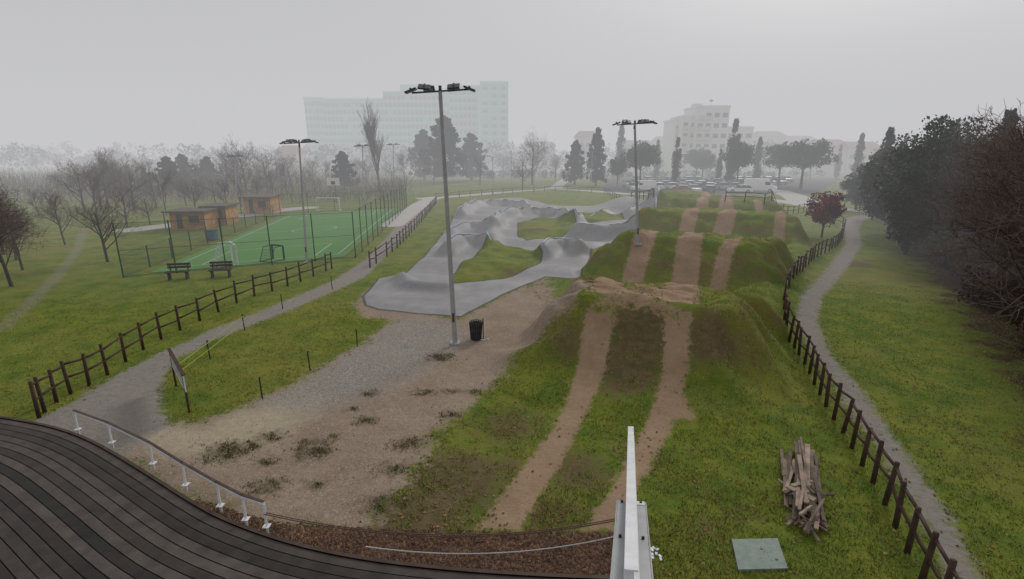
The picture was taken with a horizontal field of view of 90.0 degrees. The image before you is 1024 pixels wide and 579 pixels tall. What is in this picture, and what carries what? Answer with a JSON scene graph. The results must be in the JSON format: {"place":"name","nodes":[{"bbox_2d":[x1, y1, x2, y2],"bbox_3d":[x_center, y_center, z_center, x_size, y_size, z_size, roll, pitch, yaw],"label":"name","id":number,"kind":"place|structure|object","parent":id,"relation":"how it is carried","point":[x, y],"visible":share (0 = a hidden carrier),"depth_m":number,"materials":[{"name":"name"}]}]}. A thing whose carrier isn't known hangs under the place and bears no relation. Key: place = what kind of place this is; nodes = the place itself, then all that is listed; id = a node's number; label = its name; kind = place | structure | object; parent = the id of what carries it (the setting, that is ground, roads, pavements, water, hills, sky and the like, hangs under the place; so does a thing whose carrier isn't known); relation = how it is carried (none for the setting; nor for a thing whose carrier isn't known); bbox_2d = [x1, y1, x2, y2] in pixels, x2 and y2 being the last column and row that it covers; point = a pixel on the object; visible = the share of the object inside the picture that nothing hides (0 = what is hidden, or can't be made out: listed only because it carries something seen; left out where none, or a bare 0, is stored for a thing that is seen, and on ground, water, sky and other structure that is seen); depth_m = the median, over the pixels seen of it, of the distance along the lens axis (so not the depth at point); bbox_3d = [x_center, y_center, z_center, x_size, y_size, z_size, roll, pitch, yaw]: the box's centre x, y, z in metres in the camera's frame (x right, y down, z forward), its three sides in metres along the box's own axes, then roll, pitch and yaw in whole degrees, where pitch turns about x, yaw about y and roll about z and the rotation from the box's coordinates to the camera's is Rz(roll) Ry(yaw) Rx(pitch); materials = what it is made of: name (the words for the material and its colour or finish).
{"place":"outdoors","nodes":[
{"label":"outdoors","id":0,"kind":"place"},
{"bbox_2d":[150,208,398,272],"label":"soccer field","id":1,"kind":"structure","parent":0,"point":[338,225],"depth_m":42.76,"materials":[{"name":"plastic"}]},
{"bbox_2d":[0,157,1023,578],"bbox_3d":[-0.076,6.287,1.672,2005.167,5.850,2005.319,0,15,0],"label":"ground","id":2,"kind":"structure","parent":0,"point":[514,255],"depth_m":16.65,"materials":[{"name":"plant"}]},
{"bbox_2d":[0,201,37,286],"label":"bare tree","id":3,"kind":"object","parent":2,"relation":"on","point":[7,274],"visible":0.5,"depth_m":27.52,"materials":[{"name":"brown plant"}]},
{"bbox_2d":[0,212,37,269],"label":"bare tree","id":4,"kind":"object","parent":2,"relation":"on","point":[18,256],"visible":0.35,"depth_m":31.19,"materials":[{"name":"brown plant"}]},
{"bbox_2d":[0,176,50,256],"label":"bare tree","id":5,"kind":"object","parent":2,"relation":"on","point":[2,229],"visible":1,"depth_m":24.86,"materials":[{"name":"brown plant"}]},
{"bbox_2d":[31,185,77,244],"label":"bare tree","id":6,"kind":"object","parent":2,"relation":"on","point":[54,214],"visible":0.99,"depth_m":39.86,"materials":[{"name":"brown plant"}]},
{"bbox_2d":[48,157,100,211],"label":"bare tree","id":7,"kind":"object","parent":2,"relation":"on","point":[72,185],"visible":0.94,"depth_m":60.26,"materials":[{"name":"brown plant"}]},
{"bbox_2d":[66,153,125,209],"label":"bare tree","id":8,"kind":"object","parent":2,"relation":"on","point":[109,180],"visible":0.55,"depth_m":65.10,"materials":[{"name":"brown plant"}]},
{"bbox_2d":[81,166,113,218],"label":"bare tree","id":9,"kind":"object","parent":2,"relation":"on","point":[95,186],"visible":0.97,"depth_m":55.24,"materials":[{"name":"brown plant"}]},
{"bbox_2d":[58,192,148,261],"bbox_3d":[-26.967,-4.248,33.994,3.985,4.836,4.587,-2,15,-7],"label":"bare tree","id":10,"kind":"object","parent":2,"relation":"on","point":[96,222],"visible":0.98,"depth_m":33.46,"materials":[{"name":"brown plant"}]},
{"bbox_2d":[86,146,131,206],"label":"bare tree","id":11,"kind":"object","parent":2,"relation":"on","point":[102,164],"visible":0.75,"depth_m":68.11,"materials":[{"name":"brown plant"}]},
{"bbox_2d":[88,147,139,202],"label":"bare tree","id":12,"kind":"object","parent":2,"relation":"on","point":[120,169],"visible":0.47,"depth_m":69.93,"materials":[{"name":"brown plant"}]},
{"bbox_2d":[94,175,149,226],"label":"bare tree","id":13,"kind":"object","parent":2,"relation":"on","point":[124,196],"visible":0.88,"depth_m":49.28,"materials":[{"name":"brown plant"}]},
{"bbox_2d":[105,155,155,209],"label":"bare tree","id":14,"kind":"object","parent":2,"relation":"on","point":[148,181],"visible":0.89,"depth_m":64.84,"materials":[{"name":"brown plant"}]},
{"bbox_2d":[124,185,164,224],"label":"bare tree","id":15,"kind":"object","parent":2,"relation":"on","point":[146,205],"visible":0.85,"depth_m":51.44,"materials":[{"name":"brown plant"}]},
{"bbox_2d":[149,168,176,214],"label":"bare tree","id":16,"kind":"object","parent":2,"relation":"on","point":[166,180],"visible":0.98,"depth_m":59.19,"materials":[{"name":"brown plant"}]},
{"bbox_2d":[151,156,183,189],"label":"conifer tree","id":17,"kind":"object","parent":2,"relation":"on","point":[171,164],"visible":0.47,"depth_m":91.93,"materials":[{"name":"green plant"}]},
{"bbox_2d":[164,262,190,280],"bbox_3d":[-19.135,-1.018,29.310,1.200,0.895,0.635,-4,15,-14],"label":"park bench","id":18,"kind":"object","parent":2,"relation":"on","point":[170,266],"visible":1,"depth_m":29.42,"materials":[{"name":"brown wood"}]},
{"bbox_2d":[167,348,189,412],"bbox_3d":[-9.728,2.688,14.973,0.090,1.305,2.567,-12,19,-39],"label":"information board","id":19,"kind":"object","parent":2,"relation":"on","point":[177,369],"visible":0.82,"depth_m":14.60,"materials":[{"name":"brown paint"}]},
{"bbox_2d":[28,252,332,418],"bbox_3d":[-12.788,0.664,22.974,1.489,1.349,18.892,1,15,5],"label":"timber fence","id":20,"kind":"object","parent":2,"relation":"on","point":[40,394],"visible":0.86,"depth_m":17.64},
{"bbox_2d":[161,207,220,230],"bbox_3d":[-30.748,-6.863,49.512,3.693,1.801,3.900,-1,15,-6],"label":"wooden kiosk","id":21,"kind":"object","parent":2,"relation":"on","point":[188,216],"visible":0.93,"depth_m":48.31,"materials":[{"name":"brown wood"}]},
{"bbox_2d":[175,176,207,206],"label":"bare tree","id":22,"kind":"object","parent":2,"relation":"on","point":[192,192],"visible":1,"depth_m":61.08,"materials":[{"name":"brown plant"}]},
{"bbox_2d":[120,203,277,275],"bbox_3d":[-24.979,-5.451,44.988,0.073,1.400,32.259,-2,15,-8],"label":"netting fence","id":23,"kind":"object","parent":2,"relation":"on","point":[197,238],"visible":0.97,"depth_m":38.24,"materials":[{"name":"green metal"}]},
{"bbox_2d":[194,156,224,185],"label":"conifer tree","id":24,"kind":"object","parent":2,"relation":"on","point":[211,164],"visible":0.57,"depth_m":104.57,"materials":[{"name":"green plant"}]},
{"bbox_2d":[0,163,419,202],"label":"background thicket","id":25,"kind":"object","parent":2,"relation":"on","point":[22,181],"visible":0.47,"depth_m":87.31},
{"bbox_2d":[198,202,240,225],"bbox_3d":[-29.833,-7.763,52.574,2.508,1.968,3.900,-1,15,-6],"label":"wooden kiosk","id":26,"kind":"object","parent":2,"relation":"on","point":[228,210],"visible":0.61,"depth_m":52.04,"materials":[{"name":"brown wood"}]},
{"bbox_2d":[200,143,247,188],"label":"bare tree","id":27,"kind":"object","parent":2,"relation":"on","point":[222,156],"visible":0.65,"depth_m":89.11,"materials":[{"name":"brown plant"}]},
{"bbox_2d":[112,211,355,277],"bbox_3d":[-16.703,-2.976,32.187,13.218,3.200,0.078,-7,17,-25],"label":"netting fence","id":28,"kind":"object","parent":2,"relation":"on","point":[118,250],"visible":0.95,"depth_m":31.68,"materials":[{"name":"green metal"}]},
{"bbox_2d":[212,133,263,194],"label":"bare tree","id":29,"kind":"object","parent":2,"relation":"on","point":[243,169],"visible":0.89,"depth_m":85.39,"materials":[{"name":"brown plant"}]},
{"bbox_2d":[238,194,282,214],"bbox_3d":[-30.443,-10.442,62.460,3.556,2.061,4.900,-1,15,-6],"label":"wooden kiosk","id":30,"kind":"object","parent":2,"relation":"on","point":[253,202],"visible":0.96,"depth_m":60.78,"materials":[{"name":"brown wood"}]},
{"bbox_2d":[245,148,288,192],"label":"bare tree","id":31,"kind":"object","parent":2,"relation":"on","point":[269,160],"visible":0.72,"depth_m":92.56,"materials":[{"name":"brown plant"}]},
{"bbox_2d":[0,419,554,578],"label":"start platform deck","id":32,"kind":"structure","parent":2,"relation":"on","point":[72,507],"depth_m":9.36,"materials":[{"name":"black dark weathered timber planks"}]},
{"bbox_2d":[272,145,307,173],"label":"rendered house","id":33,"kind":"structure","parent":2,"relation":"on","point":[289,150],"depth_m":175.18,"materials":[{"name":"ceramic"}]},
{"bbox_2d":[279,139,318,263],"bbox_3d":[-13.232,-5.554,32.769,2.355,7.888,0.909,0,15,0],"label":"floodlight pole","id":34,"kind":"object","parent":2,"relation":"on","point":[288,141],"visible":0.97,"depth_m":32.36,"materials":[{"name":"metal"}]},
{"bbox_2d":[0,416,609,578],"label":"platform edging","id":35,"kind":"object","parent":2,"relation":"on","point":[327,551],"visible":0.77,"depth_m":8.97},
{"bbox_2d":[72,409,270,532],"bbox_3d":[-7.664,3.732,11.091,7.339,0.683,0.292,8,17,28],"label":"platform railing","id":36,"kind":"object","parent":35,"relation":"on","point":[183,464],"visible":0.97,"depth_m":10.55,"materials":[{"name":"metal"}]},
{"bbox_2d":[263,512,614,536],"bbox_3d":[-1.294,4.343,9.444,6.497,0.537,0.071,0,15,0],"label":"barrier chain","id":37,"kind":"object","parent":36,"relation":"attached to","point":[486,535],"visible":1,"depth_m":9.46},
{"bbox_2d":[174,352,490,514],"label":"weed clumps","id":38,"kind":"object","parent":2,"relation":"on","point":[273,434],"visible":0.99,"depth_m":12.51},
{"bbox_2d":[100,287,580,525],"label":"gravel stones","id":39,"kind":"object","parent":2,"relation":"on","point":[333,427],"visible":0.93,"depth_m":12.92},
{"bbox_2d":[331,151,360,186],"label":"conifer tree","id":40,"kind":"object","parent":2,"relation":"on","point":[343,164],"visible":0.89,"depth_m":101.23,"materials":[{"name":"green plant"}]},
{"bbox_2d":[356,97,388,188],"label":"poplar tree","id":41,"kind":"object","parent":2,"relation":"on","point":[369,132],"visible":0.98,"depth_m":95.20,"materials":[{"name":"brown plant"}]},
{"bbox_2d":[353,183,406,251],"bbox_3d":[-12.456,-8.148,51.623,0.075,3.200,34.650,-1,15,-5],"label":"netting fence","id":42,"kind":"object","parent":2,"relation":"on","point":[381,215],"visible":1,"depth_m":46.94,"materials":[{"name":"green metal"}]},
{"bbox_2d":[368,196,436,267],"bbox_3d":[-9.663,-7.319,52.935,0.659,1.329,42.806,-1,15,-2],"label":"timber fence","id":43,"kind":"object","parent":2,"relation":"on","point":[433,203],"visible":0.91,"depth_m":41.85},
{"bbox_2d":[303,81,508,168],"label":"hospital building","id":44,"kind":"structure","parent":2,"relation":"on","point":[481,112],"depth_m":239.42,"materials":[{"name":"concrete"}]},
{"bbox_2d":[406,129,439,179],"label":"cedar tree","id":45,"kind":"object","parent":2,"relation":"on","point":[421,139],"visible":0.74,"depth_m":134.10,"materials":[{"name":"green plant"}]},
{"bbox_2d":[194,499,655,574],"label":"bark mulch","id":46,"kind":"object","parent":2,"relation":"on","point":[509,556],"visible":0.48,"depth_m":9.43,"materials":[{"name":"wood"}]},
{"bbox_2d":[404,83,475,345],"bbox_3d":[-2.398,-2.400,18.214,2.355,9.250,0.909,0,15,0],"label":"floodlight pole","id":47,"kind":"object","parent":2,"relation":"on","point":[426,88],"visible":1,"depth_m":17.85,"materials":[{"name":"metal"}]},
{"bbox_2d":[418,115,468,178],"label":"cedar tree","id":48,"kind":"object","parent":2,"relation":"on","point":[451,140],"visible":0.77,"depth_m":124.23,"materials":[{"name":"green plant"}]},
{"bbox_2d":[0,138,911,171],"bbox_3d":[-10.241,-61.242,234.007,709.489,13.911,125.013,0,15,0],"label":"distant treeline","id":49,"kind":"object","parent":2,"relation":"on","point":[21,156],"visible":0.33,"depth_m":206.02,"materials":[{"name":"plant"}]},
{"bbox_2d":[456,133,493,179],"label":"cedar tree","id":50,"kind":"object","parent":2,"relation":"on","point":[469,146],"visible":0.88,"depth_m":134.25,"materials":[{"name":"green plant"}]},
{"bbox_2d":[469,319,483,339],"bbox_3d":[-1.394,1.528,19.758,0.519,0.850,0.523,-10,18,-32],"label":"litter bin","id":51,"kind":"object","parent":2,"relation":"on","point":[475,327],"visible":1,"depth_m":19.64,"materials":[{"name":"black metal"}]},
{"bbox_2d":[366,536,613,553],"bbox_3d":[-0.362,4.599,9.145,4.422,0.289,0.019,-1,15,-4],"label":"white rope","id":52,"kind":"object","parent":2,"relation":"on","point":[490,553],"visible":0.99,"depth_m":9.17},
{"bbox_2d":[0,229,1023,578],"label":"grass tufts","id":53,"kind":"object","parent":2,"relation":"on","point":[740,513],"visible":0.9,"depth_m":12.89,"materials":[{"name":"plant"}]},
{"bbox_2d":[13,280,1023,578],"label":"fallen leaves","id":54,"kind":"object","parent":2,"relation":"on","point":[655,468],"visible":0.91,"depth_m":11.19,"materials":[{"name":"brown plant"}]},
{"bbox_2d":[505,127,555,184],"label":"bare tree","id":55,"kind":"object","parent":2,"relation":"on","point":[531,146],"visible":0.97,"depth_m":115.86,"materials":[{"name":"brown plant"}]},
{"bbox_2d":[522,142,555,167],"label":"rendered house","id":56,"kind":"structure","parent":2,"relation":"on","point":[528,143],"depth_m":251.34,"materials":[{"name":"ceramic"}]},
{"bbox_2d":[436,186,653,199],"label":"timber fence","id":57,"kind":"object","parent":2,"relation":"on","point":[533,189],"visible":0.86,"depth_m":87.28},
{"bbox_2d":[561,139,585,184],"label":"cedar tree","id":58,"kind":"object","parent":2,"relation":"on","point":[575,162],"visible":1,"depth_m":115.62,"materials":[{"name":"green plant"}]},
{"bbox_2d":[574,131,595,171],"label":"rendered house","id":59,"kind":"structure","parent":2,"relation":"on","point":[583,138],"depth_m":197.53,"materials":[{"name":"ceramic"}]},
{"bbox_2d":[585,127,607,185],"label":"cedar tree","id":60,"kind":"object","parent":2,"relation":"on","point":[599,155],"visible":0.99,"depth_m":110.69,"materials":[{"name":"green plant"}]},
{"bbox_2d":[607,157,627,186],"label":"umbrella pine","id":61,"kind":"object","parent":2,"relation":"on","point":[618,165],"visible":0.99,"depth_m":108.11,"materials":[{"name":"green plant"}]},
{"bbox_2d":[615,123,626,179],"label":"cypress tree","id":62,"kind":"object","parent":2,"relation":"on","point":[620,139],"visible":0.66,"depth_m":138.96,"materials":[{"name":"green plant"}]},
{"bbox_2d":[421,167,826,178],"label":"clipped hedge","id":63,"kind":"object","parent":2,"relation":"on","point":[543,173],"visible":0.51,"depth_m":150.39,"materials":[{"name":"green plant"}]},
{"bbox_2d":[610,426,653,578],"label":"ramp side rail","id":64,"kind":"object","parent":2,"relation":"on","point":[631,555],"visible":1,"depth_m":4.48,"materials":[{"name":"metal"}]},
{"bbox_2d":[612,119,656,244],"bbox_3d":[6.549,-5.805,28.117,2.355,6.787,0.909,0,15,0],"label":"floodlight pole","id":65,"kind":"object","parent":2,"relation":"on","point":[641,121],"visible":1,"depth_m":27.75,"materials":[{"name":"metal"}]},
{"bbox_2d":[618,140,661,179],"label":"umbrella pine","id":66,"kind":"object","parent":2,"relation":"on","point":[648,155],"visible":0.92,"depth_m":104.98,"materials":[{"name":"green plant"}]},
{"bbox_2d":[671,137,682,179],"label":"cypress tree","id":67,"kind":"object","parent":2,"relation":"on","point":[676,158],"visible":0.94,"depth_m":109.28,"materials":[{"name":"green plant"}]},
{"bbox_2d":[681,147,711,175],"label":"umbrella pine","id":68,"kind":"object","parent":2,"relation":"on","point":[690,155],"visible":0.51,"depth_m":139.40,"materials":[{"name":"green plant"}]},
{"bbox_2d":[690,154,717,177],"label":"umbrella pine","id":69,"kind":"object","parent":2,"relation":"on","point":[704,162],"visible":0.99,"depth_m":134.66,"materials":[{"name":"green plant"}]},
{"bbox_2d":[660,98,754,174],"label":"apartment building","id":70,"kind":"structure","parent":2,"relation":"on","point":[698,126],"depth_m":166.24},
{"bbox_2d":[723,118,740,181],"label":"cypress tree","id":71,"kind":"object","parent":2,"relation":"on","point":[730,172],"visible":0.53,"depth_m":110.36,"materials":[{"name":"green plant"}]},
{"bbox_2d":[721,140,756,181],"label":"umbrella pine","id":72,"kind":"object","parent":2,"relation":"on","point":[741,154],"visible":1,"depth_m":103.52,"materials":[{"name":"green plant"}]},
{"bbox_2d":[752,136,762,177],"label":"cypress tree","id":73,"kind":"object","parent":2,"relation":"on","point":[757,172],"visible":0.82,"depth_m":125.88,"materials":[{"name":"green plant"}]},
{"bbox_2d":[731,538,787,571],"bbox_3d":[4.436,4.775,9.216,1.051,0.092,0.744,0,15,0],"label":"metal hatch","id":74,"kind":"object","parent":2,"relation":"on","point":[755,549],"visible":1,"depth_m":9.18,"materials":[{"name":"metal"}]},
{"bbox_2d":[743,178,776,192],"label":"white van","id":75,"kind":"object","parent":2,"relation":"on","point":[761,184],"visible":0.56,"depth_m":94.37,"materials":[{"name":"paint"}]},
{"bbox_2d":[749,131,786,169],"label":"rendered house","id":76,"kind":"structure","parent":2,"relation":"on","point":[777,137],"depth_m":216.34,"materials":[{"name":"ceramic"}]},
{"bbox_2d":[758,141,796,184],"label":"umbrella pine","id":77,"kind":"object","parent":2,"relation":"on","point":[773,151],"visible":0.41,"depth_m":113.82,"materials":[{"name":"green plant"}]},
{"bbox_2d":[777,436,834,541],"bbox_3d":[6.277,4.158,11.050,1.049,0.461,3.564,5,16,19],"label":"timber pile","id":78,"kind":"object","parent":2,"relation":"on","point":[805,490],"visible":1,"depth_m":10.66,"materials":[{"name":"brown wood"}]},
{"bbox_2d":[777,138,838,188],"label":"umbrella pine","id":79,"kind":"object","parent":2,"relation":"on","point":[802,155],"visible":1,"depth_m":100.76,"materials":[{"name":"green plant"}]},
{"bbox_2d":[799,139,843,172],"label":"rendered house","id":80,"kind":"structure","parent":2,"relation":"on","point":[835,142],"depth_m":185.25,"materials":[{"name":"ceramic"}]},
{"bbox_2d":[805,191,846,236],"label":"plum tree","id":81,"kind":"object","parent":2,"relation":"on","point":[830,210],"visible":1,"depth_m":43.26,"materials":[{"name":"red plant"}]},
{"bbox_2d":[839,168,863,209],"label":"holm oak","id":82,"kind":"object","parent":2,"relation":"on","point":[851,184],"visible":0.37,"depth_m":64.94,"materials":[{"name":"green plant"}]},
{"bbox_2d":[828,142,880,173],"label":"rendered house","id":83,"kind":"structure","parent":2,"relation":"on","point":[849,149],"depth_m":175.24,"materials":[{"name":"ceramic"}]},
{"bbox_2d":[850,132,865,178],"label":"cypress tree","id":84,"kind":"object","parent":2,"relation":"on","point":[860,148],"visible":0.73,"depth_m":115.62,"materials":[{"name":"green plant"}]},
{"bbox_2d":[783,219,962,578],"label":"timber fence","id":85,"kind":"object","parent":2,"relation":"on","point":[928,563],"visible":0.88,"depth_m":11.70,"materials":[{"name":"wood"}]},
{"bbox_2d":[852,145,900,219],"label":"holm oak","id":86,"kind":"object","parent":2,"relation":"on","point":[876,155],"visible":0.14,"depth_m":55.29,"materials":[{"name":"green plant"}]},
{"bbox_2d":[858,133,913,232],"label":"holm oak","id":87,"kind":"object","parent":2,"relation":"on","point":[872,167],"visible":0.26,"depth_m":45.62,"materials":[{"name":"green plant"}]},
{"bbox_2d":[882,152,951,254],"bbox_3d":[27.981,-5.928,35.581,3.825,7.269,3.835,-10,18,-33],"label":"holm oak","id":88,"kind":"object","parent":2,"relation":"on","point":[913,176],"visible":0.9,"depth_m":35.10,"materials":[{"name":"green plant"}]},
{"bbox_2d":[872,114,981,249],"bbox_3d":[30.178,-7.674,37.325,7.056,9.750,7.177,-2,15,-7],"label":"holm oak","id":89,"kind":"object","parent":2,"relation":"on","point":[930,140],"visible":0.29,"depth_m":36.37,"materials":[{"name":"green plant"}]},
{"bbox_2d":[919,145,988,253],"bbox_3d":[30.865,-5.334,34.337,7.169,8.566,7.577,9,18,31],"label":"bare tree","id":90,"kind":"object","parent":2,"relation":"on","point":[944,210],"visible":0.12,"depth_m":34.28,"materials":[{"name":"brown plant"}]},
{"bbox_2d":[909,126,1014,264],"bbox_3d":[30.418,-5.219,32.102,8.679,9.812,8.211,-3,15,-11],"label":"bare tree","id":91,"kind":"object","parent":2,"relation":"on","point":[947,178],"visible":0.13,"depth_m":33.03,"materials":[{"name":"brown plant"}]},
{"bbox_2d":[901,104,1023,292],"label":"bare tree","id":92,"kind":"object","parent":2,"relation":"on","point":[983,152],"visible":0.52,"depth_m":23.09,"materials":[{"name":"brown plant"}]},
{"bbox_2d":[929,115,1002,238],"bbox_3d":[35.185,-7.948,40.363,6.492,11.029,6.846,7,16,24],"label":"holm oak","id":93,"kind":"object","parent":2,"relation":"on","point":[971,135],"visible":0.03,"depth_m":39.08,"materials":[{"name":"green plant"}]},
{"bbox_2d":[910,135,1023,346],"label":"bare tree","id":94,"kind":"object","parent":2,"relation":"on","point":[1012,256],"visible":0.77,"depth_m":18.40,"materials":[{"name":"brown plant"}]},
{"bbox_2d":[911,99,1023,289],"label":"bare tree","id":95,"kind":"object","parent":2,"relation":"on","point":[967,162],"visible":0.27,"depth_m":24.70,"materials":[{"name":"brown plant"}]},
{"bbox_2d":[932,162,1013,292],"bbox_3d":[26.973,-3.813,27.425,7.302,8.725,7.717,-1,15,-3],"label":"bare tree","id":96,"kind":"object","parent":2,"relation":"on","point":[993,267],"visible":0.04,"depth_m":28.50,"materials":[{"name":"brown plant"}]},
{"bbox_2d":[947,257,999,279],"bbox_3d":[27.863,-0.819,30.662,3.301,2.474,2.843,-14,20,-42],"label":"bramble bush","id":97,"kind":"object","parent":2,"relation":"on","point":[968,264],"visible":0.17,"depth_m":30.79,"materials":[{"name":"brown plant"}]},
{"bbox_2d":[932,168,1023,302],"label":"bare tree","id":98,"kind":"object","parent":2,"relation":"on","point":[998,270],"visible":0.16,"depth_m":24.66,"materials":[{"name":"brown plant"}]},
{"bbox_2d":[940,127,1020,276],"bbox_3d":[27.528,-4.053,26.995,9.820,9.813,7.379,-8,17,-27],"label":"bare tree","id":99,"kind":"object","parent":2,"relation":"on","point":[976,166],"visible":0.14,"depth_m":27.15,"materials":[{"name":"brown plant"}]},
{"bbox_2d":[945,115,1023,270],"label":"bare tree","id":100,"kind":"object","parent":2,"relation":"on","point":[988,160],"visible":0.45,"depth_m":20.89,"materials":[{"name":"brown plant"}]},
{"bbox_2d":[949,120,1023,344],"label":"bare tree","id":101,"kind":"object","parent":2,"relation":"on","point":[1005,217],"visible":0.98,"depth_m":15.98,"materials":[{"name":"brown plant"}]},
{"bbox_2d":[952,261,1023,317],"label":"bramble bush","id":102,"kind":"object","parent":2,"relation":"on","point":[985,296],"visible":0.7,"depth_m":24.72,"materials":[{"name":"brown plant"}]},
{"bbox_2d":[977,272,1023,323],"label":"bramble bush","id":103,"kind":"object","parent":2,"relation":"on","point":[1020,292],"visible":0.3,"depth_m":24.61,"materials":[{"name":"brown plant"}]},
{"bbox_2d":[0,0,1023,157],"label":"sky","id":104,"kind":"structure","parent":0,"point":[89,74],"materials":[{"name":"grey"}]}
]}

